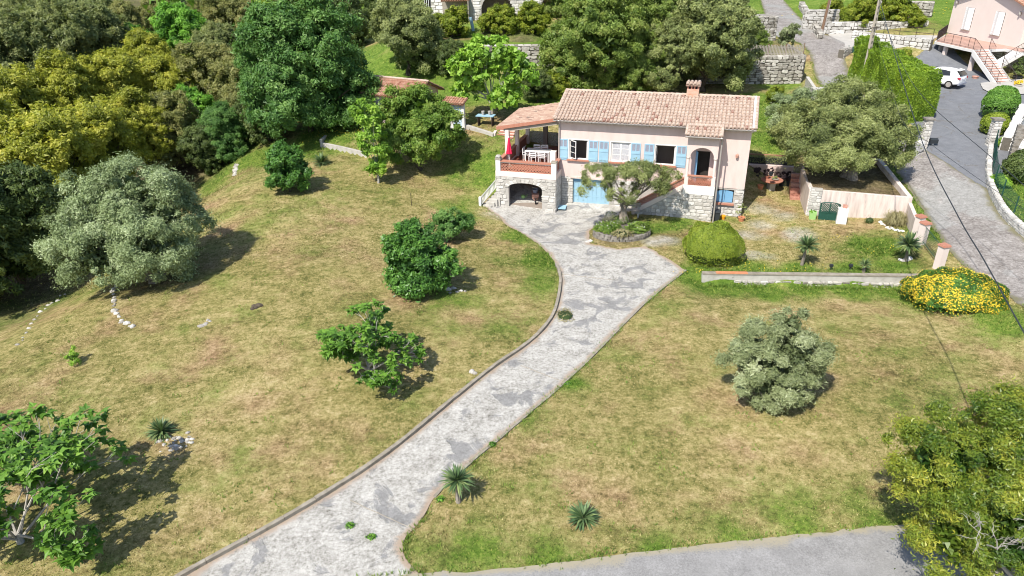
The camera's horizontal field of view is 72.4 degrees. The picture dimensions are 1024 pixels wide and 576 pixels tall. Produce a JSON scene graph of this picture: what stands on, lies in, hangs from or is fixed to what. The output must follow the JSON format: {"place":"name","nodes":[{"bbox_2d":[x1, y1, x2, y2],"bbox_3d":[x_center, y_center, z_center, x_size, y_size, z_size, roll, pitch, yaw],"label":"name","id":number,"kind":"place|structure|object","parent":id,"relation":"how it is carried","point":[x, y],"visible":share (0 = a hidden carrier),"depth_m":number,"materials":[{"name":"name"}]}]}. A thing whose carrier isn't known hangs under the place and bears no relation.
{"place":"outdoors","nodes":[
{"label":"outdoors","id":0,"kind":"place"},
{"bbox_2d":[187,183,683,575],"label":"driveway","id":1,"kind":"structure","parent":0,"point":[401,484],"depth_m":25.85,"materials":[{"name":"grey stone"}]},
{"bbox_2d":[174,263,561,575],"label":"driveway kerb","id":2,"kind":"structure","parent":1,"relation":"on","point":[317,497],"depth_m":23.51,"materials":[{"name":"grey concrete"}]},
{"bbox_2d":[433,270,686,497],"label":"driveway kerb","id":3,"kind":"structure","parent":1,"relation":"on","point":[475,457],"depth_m":27.67,"materials":[{"name":"grey concrete"}]},
{"bbox_2d":[443,31,557,44],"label":"field","id":4,"kind":"structure","parent":0,"point":[465,40],"depth_m":68.28,"materials":[{"name":"green plant"}]},
{"bbox_2d":[475,8,498,34],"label":"bush","id":5,"kind":"object","parent":4,"relation":"on","point":[485,21],"visible":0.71,"depth_m":68.93,"materials":[{"name":"green plant"}]},
{"bbox_2d":[517,0,551,34],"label":"bush","id":6,"kind":"object","parent":4,"relation":"on","point":[533,15],"visible":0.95,"depth_m":67.81,"materials":[{"name":"green plant"}]},
{"bbox_2d":[0,0,1023,575],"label":"lawn","id":7,"kind":"structure","parent":0,"point":[262,430],"depth_m":28.20,"materials":[{"name":"green plant"}]},
{"bbox_2d":[0,93,28,163],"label":"oak tree","id":8,"kind":"object","parent":7,"relation":"on","point":[8,105],"visible":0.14,"depth_m":45.80,"materials":[{"name":"green plant"}]},
{"bbox_2d":[0,189,52,297],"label":"evergreen tree","id":9,"kind":"object","parent":7,"relation":"on","point":[5,285],"visible":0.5,"depth_m":37.60,"materials":[{"name":"green plant"}]},
{"bbox_2d":[0,6,54,72],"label":"holm oak","id":10,"kind":"object","parent":7,"relation":"on","point":[17,41],"visible":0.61,"depth_m":72.98,"materials":[{"name":"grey plant"}]},
{"bbox_2d":[0,58,56,112],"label":"oak tree","id":11,"kind":"object","parent":7,"relation":"on","point":[16,85],"visible":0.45,"depth_m":56.64,"materials":[{"name":"green plant"}]},
{"bbox_2d":[0,157,64,296],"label":"evergreen tree","id":12,"kind":"object","parent":7,"relation":"on","point":[18,179],"visible":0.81,"depth_m":38.15,"materials":[{"name":"green plant"}]},
{"bbox_2d":[0,96,106,195],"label":"oak tree","id":13,"kind":"object","parent":7,"relation":"on","point":[41,134],"visible":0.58,"depth_m":44.03,"materials":[{"name":"green plant"}]},
{"bbox_2d":[13,0,101,61],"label":"holm oak","id":14,"kind":"object","parent":7,"relation":"on","point":[66,28],"visible":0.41,"depth_m":75.76,"materials":[{"name":"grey plant"}]},
{"bbox_2d":[21,48,103,109],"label":"oak tree","id":15,"kind":"object","parent":7,"relation":"on","point":[61,73],"visible":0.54,"depth_m":59.27,"materials":[{"name":"green plant"}]},
{"bbox_2d":[0,402,138,572],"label":"fig tree","id":16,"kind":"object","parent":7,"relation":"on","point":[64,450],"visible":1,"depth_m":20.09,"materials":[{"name":"green plant"}]},
{"bbox_2d":[49,90,156,190],"bbox_3d":[-30.431,-10.136,51.554,7.522,7.902,7.627,-11,28,-18],"label":"oak tree","id":17,"kind":"object","parent":7,"relation":"on","point":[104,119],"visible":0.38,"depth_m":49.97,"materials":[{"name":"green plant"}]},
{"bbox_2d":[75,0,131,50],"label":"holm oak","id":18,"kind":"object","parent":7,"relation":"on","point":[105,20],"visible":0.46,"depth_m":81.43,"materials":[{"name":"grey plant"}]},
{"bbox_2d":[73,44,155,99],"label":"oak tree","id":19,"kind":"object","parent":7,"relation":"on","point":[115,74],"visible":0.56,"depth_m":63.39,"materials":[{"name":"green plant"}]},
{"bbox_2d":[29,151,224,292],"bbox_3d":[-19.703,-3.157,35.495,9.372,7.170,7.242,-1,27,0],"label":"olive tree","id":20,"kind":"object","parent":7,"relation":"on","point":[124,228],"visible":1,"depth_m":34.10,"materials":[{"name":"green plant"}]},
{"bbox_2d":[105,0,149,30],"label":"oak tree","id":21,"kind":"object","parent":7,"relation":"on","point":[126,8],"visible":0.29,"depth_m":96.72,"materials":[{"name":"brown plant"}]},
{"bbox_2d":[107,84,176,167],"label":"oak tree","id":22,"kind":"object","parent":7,"relation":"on","point":[131,97],"visible":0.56,"depth_m":55.06,"materials":[{"name":"green plant"}]},
{"bbox_2d":[113,24,180,89],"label":"oak tree","id":23,"kind":"object","parent":7,"relation":"on","point":[138,41],"visible":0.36,"depth_m":70.07,"materials":[{"name":"green plant"}]},
{"bbox_2d":[144,417,177,443],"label":"yucca","id":24,"kind":"object","parent":7,"relation":"on","point":[159,427],"visible":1,"depth_m":25.18,"materials":[{"name":"green plant"}]},
{"bbox_2d":[136,86,199,170],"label":"oak tree","id":25,"kind":"object","parent":7,"relation":"on","point":[177,115],"visible":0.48,"depth_m":56.36,"materials":[{"name":"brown plant"}]},
{"bbox_2d":[139,51,212,101],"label":"oak tree","id":26,"kind":"object","parent":7,"relation":"on","point":[162,72],"visible":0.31,"depth_m":65.15,"materials":[{"name":"green plant"}]},
{"bbox_2d":[146,0,207,54],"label":"broadleaf tree","id":27,"kind":"object","parent":7,"relation":"on","point":[177,23],"visible":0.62,"depth_m":76.06,"materials":[{"name":"green plant"}]},
{"bbox_2d":[170,82,214,117],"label":"broadleaf tree","id":28,"kind":"object","parent":7,"relation":"on","point":[200,100],"visible":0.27,"depth_m":60.17,"materials":[{"name":"green plant"}]},
{"bbox_2d":[176,122,226,174],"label":"evergreen tree","id":29,"kind":"object","parent":7,"relation":"on","point":[195,141],"visible":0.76,"depth_m":55.90,"materials":[{"name":"green plant"}]},
{"bbox_2d":[171,39,236,103],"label":"oak tree","id":30,"kind":"object","parent":7,"relation":"on","point":[205,55],"visible":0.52,"depth_m":65.33,"materials":[{"name":"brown plant"}]},
{"bbox_2d":[189,19,244,54],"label":"holm oak","id":31,"kind":"object","parent":7,"relation":"on","point":[212,32],"visible":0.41,"depth_m":73.52,"materials":[{"name":"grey plant"}]},
{"bbox_2d":[194,98,256,163],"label":"broadleaf tree","id":32,"kind":"object","parent":7,"relation":"on","point":[231,136],"visible":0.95,"depth_m":55.93,"materials":[{"name":"green plant"}]},
{"bbox_2d":[199,0,253,39],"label":"oak tree","id":33,"kind":"object","parent":7,"relation":"on","point":[224,11],"visible":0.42,"depth_m":87.55,"materials":[{"name":"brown plant"}]},
{"bbox_2d":[203,56,251,101],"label":"oak tree","id":34,"kind":"object","parent":7,"relation":"on","point":[222,83],"visible":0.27,"depth_m":61.85,"materials":[{"name":"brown plant"}]},
{"bbox_2d":[232,89,294,144],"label":"evergreen tree","id":35,"kind":"object","parent":7,"relation":"on","point":[255,136],"visible":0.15,"depth_m":56.13,"materials":[{"name":"green plant"}]},
{"bbox_2d":[261,138,314,191],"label":"citrus tree","id":36,"kind":"object","parent":7,"relation":"on","point":[284,168],"visible":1,"depth_m":44.72,"materials":[{"name":"green plant"}]},
{"bbox_2d":[228,0,383,139],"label":"broadleaf tree","id":37,"kind":"object","parent":7,"relation":"on","point":[304,63],"visible":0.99,"depth_m":52.12,"materials":[{"name":"green plant"}]},
{"bbox_2d":[328,0,372,48],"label":"evergreen tree","id":38,"kind":"object","parent":7,"relation":"on","point":[363,33],"visible":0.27,"depth_m":79.97,"materials":[{"name":"green plant"}]},
{"bbox_2d":[315,298,426,395],"bbox_3d":[-5.619,2.279,27.676,4.473,3.467,4.137,14,31,28],"label":"fig tree","id":39,"kind":"object","parent":7,"relation":"on","point":[340,344],"visible":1,"depth_m":26.83,"materials":[{"name":"green plant"}]},
{"bbox_2d":[347,97,396,183],"bbox_3d":[-9.230,-9.591,46.496,2.923,6.024,2.476,-1,27,0],"label":"young walnut","id":40,"kind":"object","parent":7,"relation":"on","point":[377,165],"visible":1,"depth_m":45.83,"materials":[{"name":"green plant"}]},
{"bbox_2d":[360,75,444,122],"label":"garden shed","id":41,"kind":"structure","parent":7,"relation":"on","point":[400,82],"depth_m":55.43,"materials":[{"name":"orange tile"}]},
{"bbox_2d":[367,0,444,76],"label":"olive tree","id":42,"kind":"object","parent":7,"relation":"on","point":[413,32],"visible":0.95,"depth_m":63.99,"materials":[{"name":"green plant"}]},
{"bbox_2d":[368,81,469,170],"bbox_3d":[-6.582,-11.071,48.781,7.247,6.494,5.223,-1,27,0],"label":"orchard tree","id":43,"kind":"object","parent":7,"relation":"on","point":[418,129],"visible":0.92,"depth_m":47.88,"materials":[{"name":"green plant"}]},
{"bbox_2d":[380,215,465,302],"bbox_3d":[-4.270,-1.444,33.834,4.110,4.041,3.433,-1,27,0],"label":"leafy shrub","id":44,"kind":"object","parent":7,"relation":"on","point":[421,264],"visible":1,"depth_m":33.16,"materials":[{"name":"green plant"}]},
{"bbox_2d":[433,36,464,74],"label":"evergreen tree","id":45,"kind":"object","parent":7,"relation":"on","point":[448,48],"visible":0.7,"depth_m":64.29,"materials":[{"name":"green plant"}]},
{"bbox_2d":[424,206,478,241],"bbox_3d":[-3.546,-3.755,40.655,2.992,2.357,2.813,15,31,29],"label":"leafy shrub","id":46,"kind":"object","parent":7,"relation":"on","point":[449,224],"visible":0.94,"depth_m":40.08,"materials":[{"name":"green plant"}]},
{"bbox_2d":[437,3,470,37],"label":"bush","id":47,"kind":"object","parent":7,"relation":"on","point":[452,19],"visible":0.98,"depth_m":68.70,"materials":[{"name":"green plant"}]},
{"bbox_2d":[444,96,467,129],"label":"garden shed","id":48,"kind":"structure","parent":7,"relation":"on","point":[458,102],"depth_m":52.84,"materials":[{"name":"paint"}]},
{"bbox_2d":[438,463,474,503],"bbox_3d":[-1.683,6.174,21.974,1.230,1.627,1.230,8,29,18],"label":"yucca","id":49,"kind":"object","parent":7,"relation":"on","point":[456,479],"visible":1,"depth_m":21.80,"materials":[{"name":"green plant"}]},
{"bbox_2d":[411,0,555,19],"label":"stone house","id":50,"kind":"structure","parent":7,"relation":"on","point":[478,7],"depth_m":75.24,"materials":[{"name":"paint"}]},
{"bbox_2d":[442,33,540,119],"bbox_3d":[-1.538,-15.978,53.413,7.508,6.780,4.217,-1,27,0],"label":"paulownia","id":51,"kind":"object","parent":7,"relation":"on","point":[470,76],"visible":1,"depth_m":52.48,"materials":[{"name":"green plant"}]},
{"bbox_2d":[441,44,552,70],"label":"field wall","id":52,"kind":"structure","parent":7,"relation":"on","point":[531,52],"depth_m":65.96,"materials":[{"name":"stone"}]},
{"bbox_2d":[491,3,523,34],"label":"bush","id":53,"kind":"object","parent":7,"relation":"on","point":[507,18],"visible":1,"depth_m":67.91,"materials":[{"name":"green plant"}]},
{"bbox_2d":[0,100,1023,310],"bbox_3d":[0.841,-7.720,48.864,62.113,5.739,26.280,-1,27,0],"label":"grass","id":54,"kind":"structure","parent":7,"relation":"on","point":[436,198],"depth_m":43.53,"materials":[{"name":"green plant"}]},
{"bbox_2d":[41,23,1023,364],"bbox_3d":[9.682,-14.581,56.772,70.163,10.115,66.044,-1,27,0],"label":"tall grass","id":55,"kind":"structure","parent":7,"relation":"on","point":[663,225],"depth_m":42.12,"materials":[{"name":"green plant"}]},
{"bbox_2d":[521,68,552,102],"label":"evergreen tree","id":56,"kind":"object","parent":7,"relation":"on","point":[538,93],"visible":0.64,"depth_m":58.75,"materials":[{"name":"green plant"}]},
{"bbox_2d":[547,69,571,100],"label":"bush","id":57,"kind":"object","parent":7,"relation":"on","point":[559,86],"visible":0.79,"depth_m":60.06,"materials":[{"name":"green plant"}]},
{"bbox_2d":[566,500,599,530],"bbox_3d":[2.220,6.908,21.375,1.196,0.787,1.179,-1,27,0],"label":"yucca","id":58,"kind":"object","parent":7,"relation":"on","point":[582,514],"visible":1,"depth_m":21.36,"materials":[{"name":"green plant"}]},
{"bbox_2d":[534,0,647,89],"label":"orchard tree","id":59,"kind":"object","parent":7,"relation":"on","point":[574,45],"visible":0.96,"depth_m":58.06,"materials":[{"name":"green plant"}]},
{"bbox_2d":[478,80,759,222],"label":"house","id":60,"kind":"structure","parent":7,"relation":"on","point":[694,136],"depth_m":44.17,"materials":[{"name":"paint"}]},
{"bbox_2d":[573,178,608,203],"bbox_3d":[5.258,-6.290,46.437,2.440,2.030,0.120,7,28,16],"label":"garage door","id":61,"kind":"structure","parent":60,"relation":"in","point":[596,196],"depth_m":46.45,"materials":[{"name":"blue paint"}]},
{"bbox_2d":[609,141,631,163],"bbox_3d":[6.890,-8.597,44.448,1.470,1.420,0.300,7,28,16],"label":"window","id":62,"kind":"structure","parent":60,"relation":"in","point":[619,151],"depth_m":44.53,"materials":[{"name":"white paint"}]},
{"bbox_2d":[694,150,709,179],"bbox_3d":[11.726,-7.534,43.281,0.850,1.910,0.686,7,28,16],"label":"front door","id":63,"kind":"structure","parent":60,"relation":"in","point":[702,159],"depth_m":43.43,"materials":[{"name":"blue paint"}]},
{"bbox_2d":[593,223,650,241],"bbox_3d":[6.543,-3.240,41.702,3.463,0.720,2.650,-1,27,0],"label":"round planter","id":64,"kind":"object","parent":7,"relation":"on","point":[602,236],"visible":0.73,"depth_m":40.76,"materials":[{"name":"stone"}]},
{"bbox_2d":[572,157,683,223],"bbox_3d":[6.889,-5.632,41.991,6.675,4.647,3.114,-1,27,0],"label":"olive tree","id":65,"kind":"object","parent":64,"relation":"in","point":[627,170],"visible":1,"depth_m":41.13,"materials":[{"name":"green plant"}]},
{"bbox_2d":[589,18,667,90],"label":"orchard tree","id":66,"kind":"object","parent":7,"relation":"on","point":[626,77],"visible":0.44,"depth_m":59.59,"materials":[{"name":"green plant"}]},
{"bbox_2d":[632,0,689,35],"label":"orchard tree","id":67,"kind":"object","parent":7,"relation":"on","point":[653,9],"visible":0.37,"depth_m":59.85,"materials":[{"name":"green plant"}]},
{"bbox_2d":[635,9,709,91],"bbox_3d":[13.167,-20.624,61.162,6.500,7.519,8.204,-13,29,-22],"label":"olive tree","id":68,"kind":"object","parent":7,"relation":"on","point":[674,40],"visible":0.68,"depth_m":59.41,"materials":[{"name":"green plant"}]},
{"bbox_2d":[682,220,746,269],"bbox_3d":[10.865,-2.527,37.590,3.344,2.289,3.268,-1,27,0],"label":"round bush","id":69,"kind":"object","parent":7,"relation":"on","point":[708,244],"visible":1,"depth_m":36.71,"materials":[{"name":"green plant"}]},
{"bbox_2d":[666,0,767,94],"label":"olive tree","id":70,"kind":"object","parent":7,"relation":"on","point":[729,29],"visible":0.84,"depth_m":58.33,"materials":[{"name":"green plant"}]},
{"bbox_2d":[700,39,794,55],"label":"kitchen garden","id":71,"kind":"object","parent":7,"relation":"on","point":[775,43],"visible":0.07,"depth_m":67.64,"materials":[{"name":"green plant"}]},
{"bbox_2d":[776,22,802,47],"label":"olive","id":72,"kind":"object","parent":71,"relation":"on","point":[788,33],"visible":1,"depth_m":66.37,"materials":[{"name":"green plant"}]},
{"bbox_2d":[696,54,805,84],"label":"garden wall","id":73,"kind":"structure","parent":7,"relation":"on","point":[778,69],"depth_m":63.80,"materials":[{"name":"stone"}]},
{"bbox_2d":[746,43,804,54],"bbox_3d":[23.266,-21.548,63.601,6.419,1.200,0.147,0,27,3],"label":"picket fence","id":74,"kind":"object","parent":73,"relation":"on","point":[786,47],"visible":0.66,"depth_m":63.44,"materials":[{"name":"beige wood"}]},
{"bbox_2d":[749,14,778,40],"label":"ruined wall","id":75,"kind":"structure","parent":7,"relation":"on","point":[770,22],"depth_m":70.86,"materials":[{"name":"stone"}]},
{"bbox_2d":[748,153,793,175],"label":"patio wall","id":76,"kind":"structure","parent":7,"relation":"on","point":[777,163],"depth_m":49.36,"materials":[{"name":"beige paint"}]},
{"bbox_2d":[710,305,839,414],"bbox_3d":[9.673,2.788,25.687,4.531,4.051,3.523,-1,27,0],"label":"olive tree","id":77,"kind":"object","parent":7,"relation":"on","point":[781,365],"visible":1,"depth_m":25.27,"materials":[{"name":"green plant"}]},
{"bbox_2d":[764,85,821,127],"bbox_3d":[20.535,-12.374,50.846,4.636,4.792,4.492,-1,27,0],"label":"bush","id":78,"kind":"object","parent":7,"relation":"on","point":[782,99],"visible":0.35,"depth_m":50.73,"materials":[{"name":"green plant"}]},
{"bbox_2d":[701,271,917,287],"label":"retaining wall","id":79,"kind":"structure","parent":7,"relation":"on","point":[807,278],"depth_m":35.85,"materials":[{"name":"concrete"}]},
{"bbox_2d":[801,9,839,28],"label":"bank wall","id":80,"kind":"structure","parent":7,"relation":"on","point":[810,17],"depth_m":77.77,"materials":[{"name":"stone"}]},
{"bbox_2d":[799,159,912,217],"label":"terrace wall","id":81,"kind":"structure","parent":7,"relation":"on","point":[864,205],"depth_m":42.21,"materials":[{"name":"paint"}]},
{"bbox_2d":[804,164,900,195],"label":"terrace soil","id":82,"kind":"structure","parent":81,"relation":"in","point":[874,180],"depth_m":43.82,"materials":[{"name":"brown soil"}]},
{"bbox_2d":[764,70,925,180],"bbox_3d":[20.764,-9.691,43.337,8.685,6.946,7.544,-1,27,0],"label":"olive tree","id":83,"kind":"object","parent":82,"relation":"on","point":[846,130],"visible":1,"depth_m":41.98,"materials":[{"name":"green plant"}]},
{"bbox_2d":[837,0,875,27],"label":"bush","id":84,"kind":"object","parent":7,"relation":"on","point":[857,10],"visible":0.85,"depth_m":75.25,"materials":[{"name":"green plant"}]},
{"bbox_2d":[864,0,881,74],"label":"utility pole","id":85,"kind":"object","parent":7,"relation":"on","point":[871,39],"visible":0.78,"depth_m":57.25,"materials":[{"name":"wood"}]},
{"bbox_2d":[880,2,1023,332],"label":"overhead cable","id":86,"kind":"object","parent":85,"relation":"attached to","point":[949,199],"visible":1,"depth_m":25.06,"materials":[{"name":"black plastic"}]},
{"bbox_2d":[821,21,928,34],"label":"path wall","id":87,"kind":"structure","parent":7,"relation":"on","point":[838,27],"depth_m":75.48,"materials":[{"name":"stone"}]},
{"bbox_2d":[851,31,933,50],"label":"court wall","id":88,"kind":"structure","parent":7,"relation":"on","point":[922,43],"depth_m":69.17,"materials":[{"name":"stone"}]},
{"bbox_2d":[847,35,942,123],"bbox_3d":[30.046,-16.830,56.422,3.654,5.339,13.269,-1,27,0],"label":"clipped hedge","id":89,"kind":"object","parent":7,"relation":"on","point":[926,80],"visible":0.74,"depth_m":52.86,"materials":[{"name":"green plant"}]},
{"bbox_2d":[881,0,919,24],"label":"bush","id":90,"kind":"object","parent":7,"relation":"on","point":[901,10],"visible":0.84,"depth_m":74.62,"materials":[{"name":"green plant"}]},
{"bbox_2d":[892,231,924,261],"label":"yucca","id":91,"kind":"object","parent":7,"relation":"on","point":[908,242],"visible":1,"depth_m":36.26,"materials":[{"name":"green plant"}]},
{"bbox_2d":[906,203,951,270],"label":"gate pillar","id":92,"kind":"structure","parent":7,"relation":"on","point":[920,224],"depth_m":37.53,"materials":[{"name":"concrete"}]},
{"bbox_2d":[873,374,1023,575],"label":"laurel tree","id":93,"kind":"object","parent":7,"relation":"on","point":[978,519],"visible":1,"depth_m":17.68,"materials":[{"name":"green plant"}]},
{"bbox_2d":[899,266,1010,316],"bbox_3d":[20.720,-0.009,32.645,4.529,1.961,2.873,10,29,21],"label":"flowering bush","id":94,"kind":"object","parent":7,"relation":"on","point":[960,289],"visible":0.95,"depth_m":32.06,"materials":[{"name":"yellow plant"}]},
{"bbox_2d":[934,0,1023,83],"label":"pink house","id":95,"kind":"structure","parent":7,"relation":"on","point":[989,34],"depth_m":64.62,"materials":[{"name":"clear paint"}]},
{"bbox_2d":[985,143,1023,236],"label":"roadside wall","id":96,"kind":"structure","parent":7,"relation":"on","point":[1007,214],"depth_m":40.22,"materials":[{"name":"stone"}]},
{"bbox_2d":[992,130,1023,220],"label":"fence","id":97,"kind":"object","parent":96,"relation":"on","point":[995,168],"visible":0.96,"depth_m":40.83,"materials":[{"name":"green metal"}]},
{"bbox_2d":[1000,148,1023,184],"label":"shrub","id":98,"kind":"object","parent":7,"relation":"on","point":[1013,163],"visible":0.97,"depth_m":41.77,"materials":[{"name":"green plant"}]},
{"bbox_2d":[398,521,1007,575],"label":"street","id":99,"kind":"structure","parent":0,"point":[871,551],"depth_m":20.09,"materials":[{"name":"grey asphalt"}]},
{"bbox_2d":[761,0,1023,306],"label":"lane","id":100,"kind":"structure","parent":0,"point":[997,239],"depth_m":41.18,"materials":[{"name":"grey concrete"}]},
{"bbox_2d":[911,44,1023,187],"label":"asphalt court","id":101,"kind":"object","parent":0,"point":[958,107],"visible":0.41,"depth_m":51.94,"materials":[{"name":"grey asphalt"}]},
{"bbox_2d":[936,66,967,87],"bbox_3d":[36.997,-18.402,60.689,2.040,1.541,4.098,-21,33,-33],"label":"parked car","id":102,"kind":"object","parent":101,"relation":"on","point":[952,76],"visible":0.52,"depth_m":59.35,"materials":[{"name":"white metal"}]},
{"bbox_2d":[979,112,1010,134],"bbox_3d":[34.180,-11.661,49.489,2.032,1.649,1.922,-1,27,0],"label":"topiary ball","id":103,"kind":"object","parent":101,"relation":"on","point":[985,122],"visible":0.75,"depth_m":49.08,"materials":[{"name":"green plant"}]},
{"bbox_2d":[980,85,1021,118],"bbox_3d":[36.355,-13.786,52.035,2.660,2.547,2.412,-1,27,0],"label":"topiary ball","id":104,"kind":"object","parent":101,"relation":"on","point":[1006,99],"visible":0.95,"depth_m":51.32,"materials":[{"name":"green plant"}]},
{"bbox_2d":[999,104,1023,150],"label":"stair wall","id":105,"kind":"structure","parent":101,"relation":"on","point":[1008,136],"depth_m":47.32,"materials":[{"name":"paint"}]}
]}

